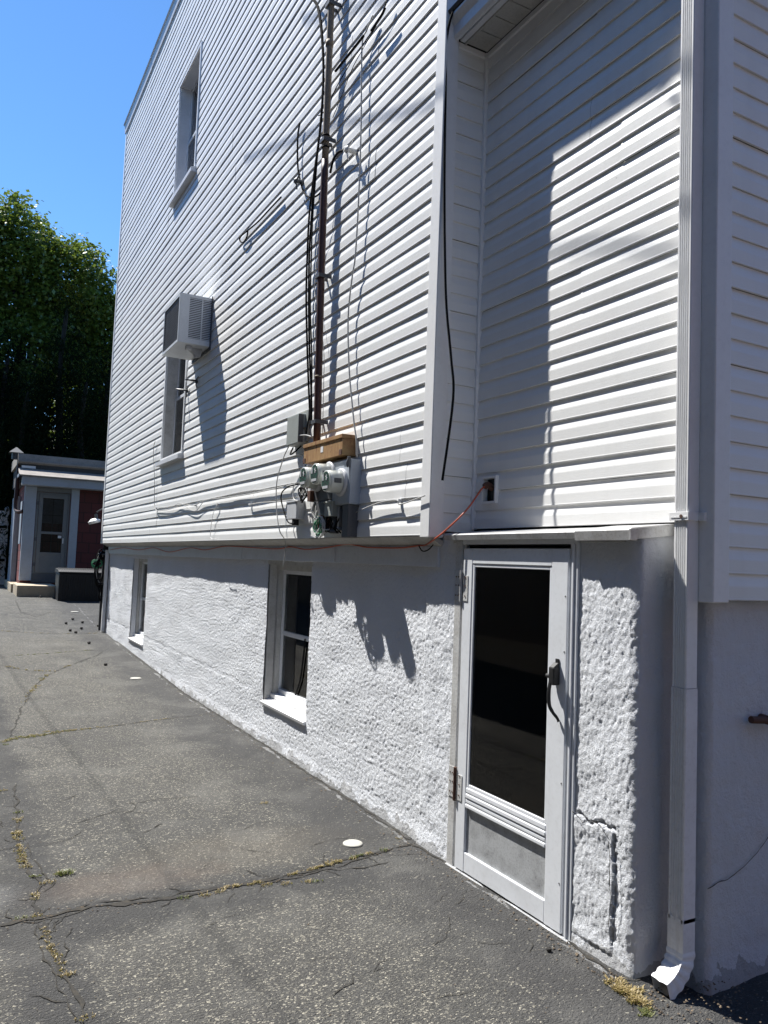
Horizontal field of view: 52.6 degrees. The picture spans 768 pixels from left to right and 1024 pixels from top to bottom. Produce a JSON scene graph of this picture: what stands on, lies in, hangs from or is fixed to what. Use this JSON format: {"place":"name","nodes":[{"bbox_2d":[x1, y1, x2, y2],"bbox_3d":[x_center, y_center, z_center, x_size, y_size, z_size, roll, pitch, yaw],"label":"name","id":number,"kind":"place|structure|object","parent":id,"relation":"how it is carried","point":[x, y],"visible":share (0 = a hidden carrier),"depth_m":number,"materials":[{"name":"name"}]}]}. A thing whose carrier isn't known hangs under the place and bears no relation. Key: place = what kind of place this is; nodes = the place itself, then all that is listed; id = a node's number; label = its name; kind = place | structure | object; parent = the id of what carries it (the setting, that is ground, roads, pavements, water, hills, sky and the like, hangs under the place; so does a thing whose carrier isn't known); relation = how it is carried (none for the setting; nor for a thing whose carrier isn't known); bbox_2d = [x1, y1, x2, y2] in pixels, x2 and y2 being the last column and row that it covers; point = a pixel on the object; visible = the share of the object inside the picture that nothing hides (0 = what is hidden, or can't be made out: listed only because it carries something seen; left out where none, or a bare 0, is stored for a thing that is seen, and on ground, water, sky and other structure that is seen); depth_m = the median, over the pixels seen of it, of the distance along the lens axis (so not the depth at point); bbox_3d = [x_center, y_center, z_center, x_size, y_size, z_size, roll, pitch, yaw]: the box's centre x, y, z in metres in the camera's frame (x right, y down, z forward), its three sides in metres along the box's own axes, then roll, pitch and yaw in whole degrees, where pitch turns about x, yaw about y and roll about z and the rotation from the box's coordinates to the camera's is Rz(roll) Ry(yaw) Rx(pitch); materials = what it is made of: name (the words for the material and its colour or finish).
{"place":"outdoors","nodes":[
{"label":"outdoors","id":0,"kind":"place"},
{"bbox_2d":[0,0,172,407],"label":"sky","id":1,"kind":"structure","parent":0,"point":[72,71],"materials":[{"name":"blue"}]},
{"bbox_2d":[0,585,767,1023],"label":"driveway","id":2,"kind":"structure","parent":0,"point":[124,813],"depth_m":4.06,"materials":[{"name":"grey asphalt"}]},
{"bbox_2d":[0,506,8,584],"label":"white fence","id":3,"kind":"object","parent":2,"relation":"on","point":[2,572],"visible":0.6,"depth_m":24.73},
{"bbox_2d":[54,568,101,601],"bbox_3d":[-7.678,1.906,20.070,1.470,0.885,0.850,4,-4,-29],"label":"deck box","id":4,"kind":"object","parent":2,"relation":"on","point":[75,584],"visible":0.68,"depth_m":19.61,"materials":[{"name":"black plastic"}]},
{"bbox_2d":[0,632,653,1021],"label":"dried grass","id":5,"kind":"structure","parent":2,"relation":"on","point":[632,994],"depth_m":3.54,"materials":[{"name":"plant"}]},
{"bbox_2d":[0,650,656,1016],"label":"green weeds","id":6,"kind":"object","parent":2,"relation":"on","point":[643,1011],"visible":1,"depth_m":4.21,"materials":[{"name":"green plant"}]},
{"bbox_2d":[343,839,362,847],"bbox_3d":[-0.194,2.065,4.841,0.123,0.016,0.123,4,-4,-29],"label":"drain cap","id":7,"kind":"object","parent":2,"relation":"on","point":[351,843],"visible":1,"depth_m":4.82,"materials":[{"name":"plastic"}]},
{"bbox_2d":[0,694,767,1022],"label":"debris","id":8,"kind":"object","parent":2,"relation":"on","point":[490,908],"visible":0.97,"depth_m":3.48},
{"bbox_3d":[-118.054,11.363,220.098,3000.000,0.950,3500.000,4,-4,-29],"label":"ground","id":9,"kind":"structure","parent":0,"visible":0},
{"bbox_2d":[0,327,38,421],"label":"maple tree","id":10,"kind":"object","parent":9,"relation":"on","point":[17,367],"visible":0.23,"depth_m":27.79,"materials":[{"name":"green plant"}]},
{"bbox_2d":[0,320,44,577],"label":"spruce tree","id":11,"kind":"object","parent":9,"relation":"on","point":[4,388],"visible":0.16,"depth_m":27.12,"materials":[{"name":"green plant"}]},
{"bbox_2d":[4,579,54,596],"bbox_3d":[-10.154,2.259,22.182,1.000,0.530,5.000,4,-4,-29],"label":"step","id":12,"kind":"object","parent":9,"relation":"on","point":[31,589],"visible":0.41,"depth_m":20.09,"materials":[{"name":"concrete"}]},
{"bbox_2d":[0,369,69,578],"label":"spruce tree","id":13,"kind":"object","parent":9,"relation":"on","point":[6,492],"visible":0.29,"depth_m":25.72,"materials":[{"name":"green plant"}]},
{"bbox_2d":[0,270,107,574],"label":"spruce tree","id":14,"kind":"object","parent":9,"relation":"on","point":[57,387],"visible":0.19,"depth_m":27.44,"materials":[{"name":"green plant"}]},
{"bbox_2d":[4,360,103,455],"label":"woods","id":15,"kind":"object","parent":9,"relation":"on","point":[48,413],"depth_m":38.15,"materials":[{"name":"green plant"}]},
{"bbox_2d":[7,447,105,584],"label":"shed","id":16,"kind":"structure","parent":9,"relation":"on","point":[57,503],"depth_m":21.88,"materials":[{"name":"white"}]},
{"bbox_2d":[7,498,13,579],"bbox_3d":[-11.385,0.832,23.854,0.140,2.500,0.400,4,-4,-29],"label":"side door","id":17,"kind":"structure","parent":16,"relation":"in","point":[13,498],"depth_m":23.77,"materials":[{"name":"wood"}]},
{"bbox_2d":[9,496,20,581],"bbox_3d":[-10.903,0.793,22.978,0.140,2.500,0.400,4,-4,-29],"label":"side door","id":18,"kind":"structure","parent":16,"relation":"in","point":[16,516],"depth_m":22.80,"materials":[{"name":"wood"}]},
{"bbox_2d":[18,501,23,543],"bbox_3d":[-10.237,0.299,21.939,0.048,1.200,0.600,4,-4,-29],"label":"window","id":19,"kind":"structure","parent":16,"relation":"in","point":[22,502],"depth_m":21.70,"materials":[{"name":"white glass"}]},
{"bbox_2d":[32,492,70,573],"bbox_3d":[-9.287,0.592,21.729,0.870,2.260,0.080,4,-4,-29],"label":"door","id":20,"kind":"structure","parent":16,"relation":"in","point":[52,509],"depth_m":21.73,"materials":[{"name":"wood"}]},
{"bbox_2d":[0,187,117,449],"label":"maple tree","id":21,"kind":"object","parent":9,"relation":"on","point":[31,268],"visible":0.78,"depth_m":29.69,"materials":[{"name":"green plant"}]},
{"bbox_2d":[7,356,110,550],"bbox_3d":[-10.148,-0.933,26.505,5.297,8.984,5.488,4,-4,-29],"label":"spruce tree","id":22,"kind":"object","parent":9,"relation":"on","point":[81,449],"visible":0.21,"depth_m":26.54,"materials":[{"name":"green plant"}]},
{"bbox_2d":[40,284,115,459],"bbox_3d":[-11.574,-3.420,32.760,6.100,12.589,4.851,4,-4,-29],"label":"maple tree","id":23,"kind":"object","parent":9,"relation":"on","point":[101,347],"visible":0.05,"depth_m":31.54,"materials":[{"name":"green plant"}]},
{"bbox_2d":[69,341,112,460],"bbox_3d":[-10.550,-1.513,29.055,4.745,9.935,5.503,4,-4,-29],"label":"spruce tree","id":24,"kind":"object","parent":9,"relation":"on","point":[107,393],"visible":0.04,"depth_m":29.07,"materials":[{"name":"green plant"}]},
{"bbox_2d":[98,0,767,999],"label":"house","id":25,"kind":"structure","parent":9,"relation":"on","point":[538,690],"depth_m":4.70,"materials":[{"name":"white plastic"}]},
{"bbox_2d":[88,508,102,523],"bbox_3d":[-5.785,0.093,15.747,0.379,0.340,0.237,3,-4,-11],"label":"flood lamp","id":26,"kind":"object","parent":25,"relation":"attached to","point":[94,520],"visible":0.87,"depth_m":15.66,"materials":[{"name":"metal"}]},
{"bbox_2d":[91,549,104,600],"bbox_3d":[-5.673,1.258,15.551,0.326,1.047,0.329,3,-4,-8],"label":"garden hose","id":27,"kind":"object","parent":25,"relation":"hanging from","point":[97,560],"visible":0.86,"depth_m":15.46,"materials":[{"name":"rubber"}]},
{"bbox_2d":[128,555,147,645],"bbox_3d":[-3.955,1.430,12.802,0.226,1.455,1.220,4,-4,-29],"label":"window","id":28,"kind":"structure","parent":25,"relation":"in","point":[140,562],"depth_m":13.23,"materials":[{"name":"white metal"}]},
{"bbox_2d":[176,386,188,396],"bbox_3d":[-2.636,-1.577,10.250,0.228,0.134,0.079,0,-4,28],"label":"wall hook","id":29,"kind":"object","parent":25,"relation":"attached to","point":[186,390],"depth_m":10.23,"materials":[{"name":"metal"}]},
{"bbox_2d":[162,292,214,363],"bbox_3d":[-2.439,-2.247,9.683,0.430,0.726,0.830,4,-4,-29],"label":"air conditioner","id":30,"kind":"object","parent":25,"relation":"attached to","point":[187,331],"visible":0.98,"depth_m":9.39,"materials":[{"name":"metal"}]},
{"bbox_2d":[185,376,198,387],"bbox_3d":[-2.413,-1.635,9.850,0.228,0.134,0.079,0,-4,28],"label":"wall hook","id":31,"kind":"object","parent":25,"relation":"attached to","point":[195,381],"depth_m":9.83,"materials":[{"name":"metal"}]},
{"bbox_2d":[155,314,243,470],"bbox_3d":[-2.637,-1.652,11.038,0.805,2.040,1.400,4,-4,-29],"label":"window","id":32,"kind":"structure","parent":25,"relation":"in","point":[172,435],"depth_m":11.39,"materials":[{"name":"white plastic"}]},
{"bbox_2d":[168,39,252,220],"bbox_3d":[-2.556,-5.576,11.418,0.805,2.000,1.380,4,-4,-29],"label":"window","id":33,"kind":"structure","parent":25,"relation":"in","point":[189,88],"depth_m":11.74,"materials":[{"name":"grey paint"}]},
{"bbox_2d":[153,442,292,510],"bbox_3d":[-2.098,-0.635,9.176,0.010,1.088,5.820,4,-4,-29],"label":"cable","id":34,"kind":"object","parent":25,"relation":"attached to","point":[206,499],"visible":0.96,"depth_m":9.36,"materials":[{"name":"grey plastic"}]},
{"bbox_2d":[158,486,296,510],"bbox_3d":[-2.050,-0.100,9.017,0.008,0.142,5.428,4,-4,-29],"label":"cable","id":35,"kind":"object","parent":25,"relation":"attached to","point":[226,495],"visible":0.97,"depth_m":8.31,"materials":[{"name":"grey plastic"}]},
{"bbox_2d":[239,196,281,242],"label":"cable","id":36,"kind":"object","parent":25,"relation":"attached to","point":[266,212],"visible":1,"depth_m":8.08,"materials":[{"name":"grey metal"}]},
{"bbox_2d":[248,499,292,504],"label":"cable","id":37,"kind":"object","parent":25,"relation":"attached to","point":[270,502],"visible":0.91,"depth_m":7.16,"materials":[{"name":"grey plastic"}]},
{"bbox_2d":[260,560,312,724],"bbox_3d":[-0.812,1.126,7.092,0.226,1.420,1.170,4,-4,-29],"label":"window","id":38,"kind":"structure","parent":25,"relation":"in","point":[285,675],"depth_m":7.37,"materials":[{"name":"white metal"}]},
{"bbox_2d":[276,435,311,566],"bbox_3d":[-0.750,-0.082,6.651,0.117,1.122,0.774,4,-4,-29],"label":"cable","id":39,"kind":"object","parent":25,"relation":"attached to","point":[276,499],"visible":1,"depth_m":6.91,"materials":[{"name":"grey plastic"}]},
{"bbox_2d":[286,500,305,524],"bbox_3d":[-0.749,0.010,6.599,0.090,0.206,0.231,4,-4,-29],"label":"cable box","id":40,"kind":"object","parent":25,"relation":"attached to","point":[296,510],"visible":0.91,"depth_m":6.52,"materials":[{"name":"grey metal"}]},
{"bbox_2d":[280,483,299,523],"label":"cable","id":41,"kind":"object","parent":40,"relation":"attached to","point":[282,503],"visible":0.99,"depth_m":6.72,"materials":[{"name":"black rubber"}]},
{"bbox_2d":[286,410,309,446],"bbox_3d":[-0.733,-0.714,6.664,0.094,0.280,0.320,4,-4,-29],"label":"telephone box","id":42,"kind":"object","parent":25,"relation":"attached to","point":[296,425],"visible":0.98,"depth_m":6.58,"materials":[{"name":"grey plastic"}]},
{"bbox_2d":[290,445,301,454],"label":"cable","id":43,"kind":"object","parent":42,"relation":"attached to","point":[298,448],"visible":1,"depth_m":6.63,"materials":[{"name":"black rubber"}]},
{"bbox_2d":[293,173,303,189],"bbox_3d":[-0.773,-2.968,7.024,0.090,0.128,0.147,4,-4,-29],"label":"wire insulator","id":44,"kind":"object","parent":25,"relation":"attached to","point":[296,180],"visible":1,"depth_m":7.00,"materials":[{"name":"metal"}]},
{"bbox_2d":[111,482,493,551],"bbox_3d":[-2.356,0.283,9.929,0.332,0.485,12.032,4,-4,-29],"label":"extension cord","id":45,"kind":"object","parent":25,"relation":"attached to","point":[488,485],"visible":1,"depth_m":5.38,"materials":[{"name":"red plastic"}]},
{"bbox_2d":[298,465,307,502],"bbox_3d":[-0.634,-0.237,6.377,0.085,0.324,0.266,4,-4,-29],"label":"wire coil","id":46,"kind":"object","parent":25,"relation":"attached to","point":[301,496],"visible":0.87,"depth_m":6.38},
{"bbox_2d":[297,123,319,197],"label":"cable","id":47,"kind":"object","parent":25,"relation":"attached to","point":[315,196],"visible":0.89,"depth_m":7.10,"materials":[{"name":"black rubber"}]},
{"bbox_2d":[305,121,319,434],"bbox_3d":[-0.600,-2.016,6.600,0.013,2.756,0.155,4,-4,-29],"label":"cable","id":48,"kind":"object","parent":25,"relation":"attached to","point":[310,285],"visible":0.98,"depth_m":6.64,"materials":[{"name":"black rubber"}]},
{"bbox_2d":[305,0,322,419],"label":"cable","id":49,"kind":"object","parent":25,"relation":"attached to","point":[308,248],"visible":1,"depth_m":6.70,"materials":[{"name":"black rubber"}]},
{"bbox_2d":[308,0,324,424],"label":"cable","id":50,"kind":"object","parent":25,"relation":"attached to","point":[320,128],"visible":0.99,"depth_m":6.66,"materials":[{"name":"black rubber"}]},
{"bbox_2d":[311,462,333,528],"bbox_3d":[-0.415,-0.116,6.001,0.095,0.515,0.580,4,-4,-29],"label":"meter box","id":51,"kind":"object","parent":25,"relation":"attached to","point":[321,496],"visible":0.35,"depth_m":6.04,"materials":[{"name":"metal"}]},
{"bbox_2d":[299,467,321,491],"bbox_3d":[-0.572,-0.267,6.064,0.140,0.205,0.205,4,-4,-29],"label":"electric meter","id":52,"kind":"object","parent":51,"relation":"attached to","point":[304,479],"visible":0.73,"depth_m":6.01,"materials":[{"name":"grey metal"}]},
{"bbox_2d":[307,491,313,501],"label":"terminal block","id":53,"kind":"structure","parent":51,"relation":"attached to","point":[310,496],"depth_m":6.16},
{"bbox_2d":[311,501,317,527],"bbox_3d":[-0.540,0.035,6.116,0.051,0.293,0.101,4,-4,-29],"label":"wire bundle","id":54,"kind":"object","parent":51,"relation":"hanging from","point":[313,510],"visible":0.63,"depth_m":6.13,"materials":[{"name":"white plastic"}]},
{"bbox_2d":[313,517,326,535],"bbox_3d":[-0.452,0.030,5.967,0.119,0.316,0.243,4,-4,-29],"label":"wire coil","id":55,"kind":"object","parent":51,"relation":"hanging from","point":[320,524],"visible":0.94,"depth_m":6.00,"materials":[{"name":"green plastic"}]},
{"bbox_2d":[313,511,329,538],"bbox_3d":[-0.447,0.035,5.950,0.125,0.339,0.329,4,-4,-29],"label":"wire coil","id":56,"kind":"object","parent":51,"relation":"hanging from","point":[322,520],"visible":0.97,"depth_m":5.94,"materials":[{"name":"plastic"}]},
{"bbox_2d":[325,516,335,532],"bbox_3d":[-0.370,0.007,5.853,0.089,0.299,0.243,4,-4,-29],"label":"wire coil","id":57,"kind":"object","parent":51,"relation":"hanging from","point":[330,521],"visible":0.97,"depth_m":5.89,"materials":[{"name":"black plastic"}]},
{"bbox_2d":[330,516,340,533],"bbox_3d":[-0.358,0.088,5.821,0.031,0.148,0.173,4,-4,-29],"label":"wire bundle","id":58,"kind":"object","parent":51,"relation":"hanging from","point":[335,526],"visible":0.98,"depth_m":5.79,"materials":[{"name":"black plastic"}]},
{"bbox_2d":[311,0,341,441],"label":"conduit mast","id":59,"kind":"object","parent":25,"relation":"attached to","point":[321,278],"visible":0.97,"depth_m":6.38,"materials":[{"name":"metal"}]},
{"bbox_2d":[314,202,327,434],"bbox_3d":[-0.529,-1.586,6.423,0.006,1.961,0.315,4,-4,-29],"label":"cable","id":60,"kind":"object","parent":59,"relation":"attached to","point":[323,343],"visible":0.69,"depth_m":6.32,"materials":[{"name":"black rubber"}]},
{"bbox_2d":[318,0,387,115],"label":"cable","id":61,"kind":"object","parent":59,"relation":"attached to","point":[352,60],"visible":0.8,"depth_m":6.17,"materials":[{"name":"black rubber"}]},
{"bbox_2d":[333,27,375,116],"bbox_3d":[-0.241,-3.457,6.139,0.006,0.353,0.737,4,-4,-29],"label":"cable","id":62,"kind":"object","parent":61,"relation":"hanging from","point":[351,70],"visible":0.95,"depth_m":6.18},
{"bbox_2d":[370,7,385,31],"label":"cable","id":63,"kind":"object","parent":61,"relation":"attached to","point":[378,19],"visible":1,"depth_m":5.71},
{"bbox_2d":[303,434,355,464],"bbox_3d":[-0.428,-0.480,6.038,0.129,0.154,0.734,4,-4,-29],"label":"wiring trough","id":64,"kind":"object","parent":25,"relation":"attached to","point":[335,448],"visible":1,"depth_m":5.90,"materials":[{"name":"brown wood"}]},
{"bbox_2d":[323,501,342,516],"bbox_3d":[-0.371,-0.022,5.878,0.123,0.115,0.160,4,-4,-29],"label":"junction box","id":65,"kind":"object","parent":25,"relation":"attached to","point":[331,508],"visible":0.53,"depth_m":5.82,"materials":[{"name":"grey plastic"}]},
{"bbox_2d":[330,516,338,533],"bbox_3d":[-0.371,0.098,5.856,0.068,0.127,0.068,4,-4,-29],"label":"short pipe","id":66,"kind":"object","parent":25,"relation":"attached to","point":[334,519],"visible":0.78,"depth_m":5.83,"materials":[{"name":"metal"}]},
{"bbox_2d":[336,506,340,530],"bbox_3d":[-0.336,0.048,5.797,0.029,0.182,0.029,4,-4,-29],"label":"short pipe","id":67,"kind":"object","parent":25,"relation":"attached to","point":[338,517],"visible":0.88,"depth_m":5.79,"materials":[{"name":"grey metal"}]},
{"bbox_2d":[338,507,342,530],"bbox_3d":[-0.317,0.051,5.762,0.039,0.172,0.039,4,-4,-29],"label":"short pipe","id":68,"kind":"object","parent":25,"relation":"attached to","point":[340,519],"visible":0.67,"depth_m":5.75,"materials":[{"name":"metal"}]},
{"bbox_2d":[332,456,361,505],"bbox_3d":[-0.286,-0.223,5.748,0.125,0.345,0.295,4,-4,-29],"label":"meter box","id":69,"kind":"object","parent":25,"relation":"attached to","point":[352,468],"visible":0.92,"depth_m":5.63,"materials":[{"name":"grey metal"}]},
{"bbox_2d":[310,462,335,485],"bbox_3d":[-0.466,-0.282,5.872,0.140,0.205,0.205,4,-4,-29],"label":"electric meter","id":70,"kind":"object","parent":69,"relation":"attached to","point":[317,471],"visible":0.71,"depth_m":5.82,"materials":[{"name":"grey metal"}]},
{"bbox_2d":[321,468,347,495],"bbox_3d":[-0.367,-0.222,5.684,0.140,0.205,0.205,4,-4,-29],"label":"electric meter","id":71,"kind":"object","parent":69,"relation":"attached to","point":[335,481],"visible":1,"depth_m":5.63,"materials":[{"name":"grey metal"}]},
{"bbox_2d":[334,35,364,71],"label":"cable","id":72,"kind":"object","parent":25,"relation":"attached to","point":[349,53],"visible":1,"depth_m":6.13,"materials":[{"name":"black rubber"}]},
{"bbox_2d":[341,504,358,537],"bbox_3d":[-0.240,0.068,5.667,0.104,0.238,0.100,4,-4,-29],"label":"electrical box","id":73,"kind":"object","parent":25,"relation":"attached to","point":[350,521],"visible":1,"depth_m":5.63,"materials":[{"name":"metal"}]},
{"bbox_2d":[343,140,356,159],"bbox_3d":[-0.264,-2.800,6.060,0.100,0.128,0.147,4,-4,-29],"label":"wire insulator","id":74,"kind":"object","parent":25,"relation":"attached to","point":[347,149],"visible":1,"depth_m":6.04,"materials":[{"name":"white plastic"}]},
{"bbox_2d":[329,149,343,172],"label":"cable","id":75,"kind":"object","parent":74,"relation":"attached to","point":[334,157],"visible":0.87,"depth_m":6.33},
{"bbox_2d":[347,15,372,456],"bbox_3d":[-0.192,-2.075,5.851,0.012,3.377,0.256,4,-4,-29],"label":"cable","id":76,"kind":"object","parent":25,"relation":"attached to","point":[356,242],"visible":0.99,"depth_m":5.89,"materials":[{"name":"grey rubber"}]},
{"bbox_2d":[356,495,424,512],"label":"cable","id":77,"kind":"object","parent":25,"relation":"attached to","point":[390,500],"visible":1,"depth_m":5.15,"materials":[{"name":"grey plastic"}]},
{"bbox_2d":[441,10,454,480],"bbox_3d":[0.415,-1.717,4.805,0.046,3.068,0.222,4,-4,-29],"label":"cable","id":78,"kind":"object","parent":25,"relation":"attached to","point":[445,283],"visible":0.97,"depth_m":4.81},
{"bbox_2d":[481,475,498,503],"bbox_3d":[0.666,-0.134,4.792,0.060,0.171,0.148,4,-4,-29],"label":"outdoor outlet","id":79,"kind":"object","parent":25,"relation":"attached to","point":[493,495],"visible":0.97,"depth_m":4.79,"materials":[{"name":"white plastic"}]},
{"bbox_2d":[448,544,570,933],"bbox_3d":[0.728,1.131,4.205,0.289,1.950,1.052,4,-4,-29],"label":"door","id":80,"kind":"structure","parent":25,"relation":"in","point":[510,773],"depth_m":4.11,"materials":[{"name":"white metal"}]},
{"bbox_2d":[748,713,767,724],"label":"rusty pipe","id":81,"kind":"object","parent":25,"relation":"attached to","point":[760,718],"visible":1,"depth_m":3.46,"materials":[{"name":"brown metal"}]}
]}

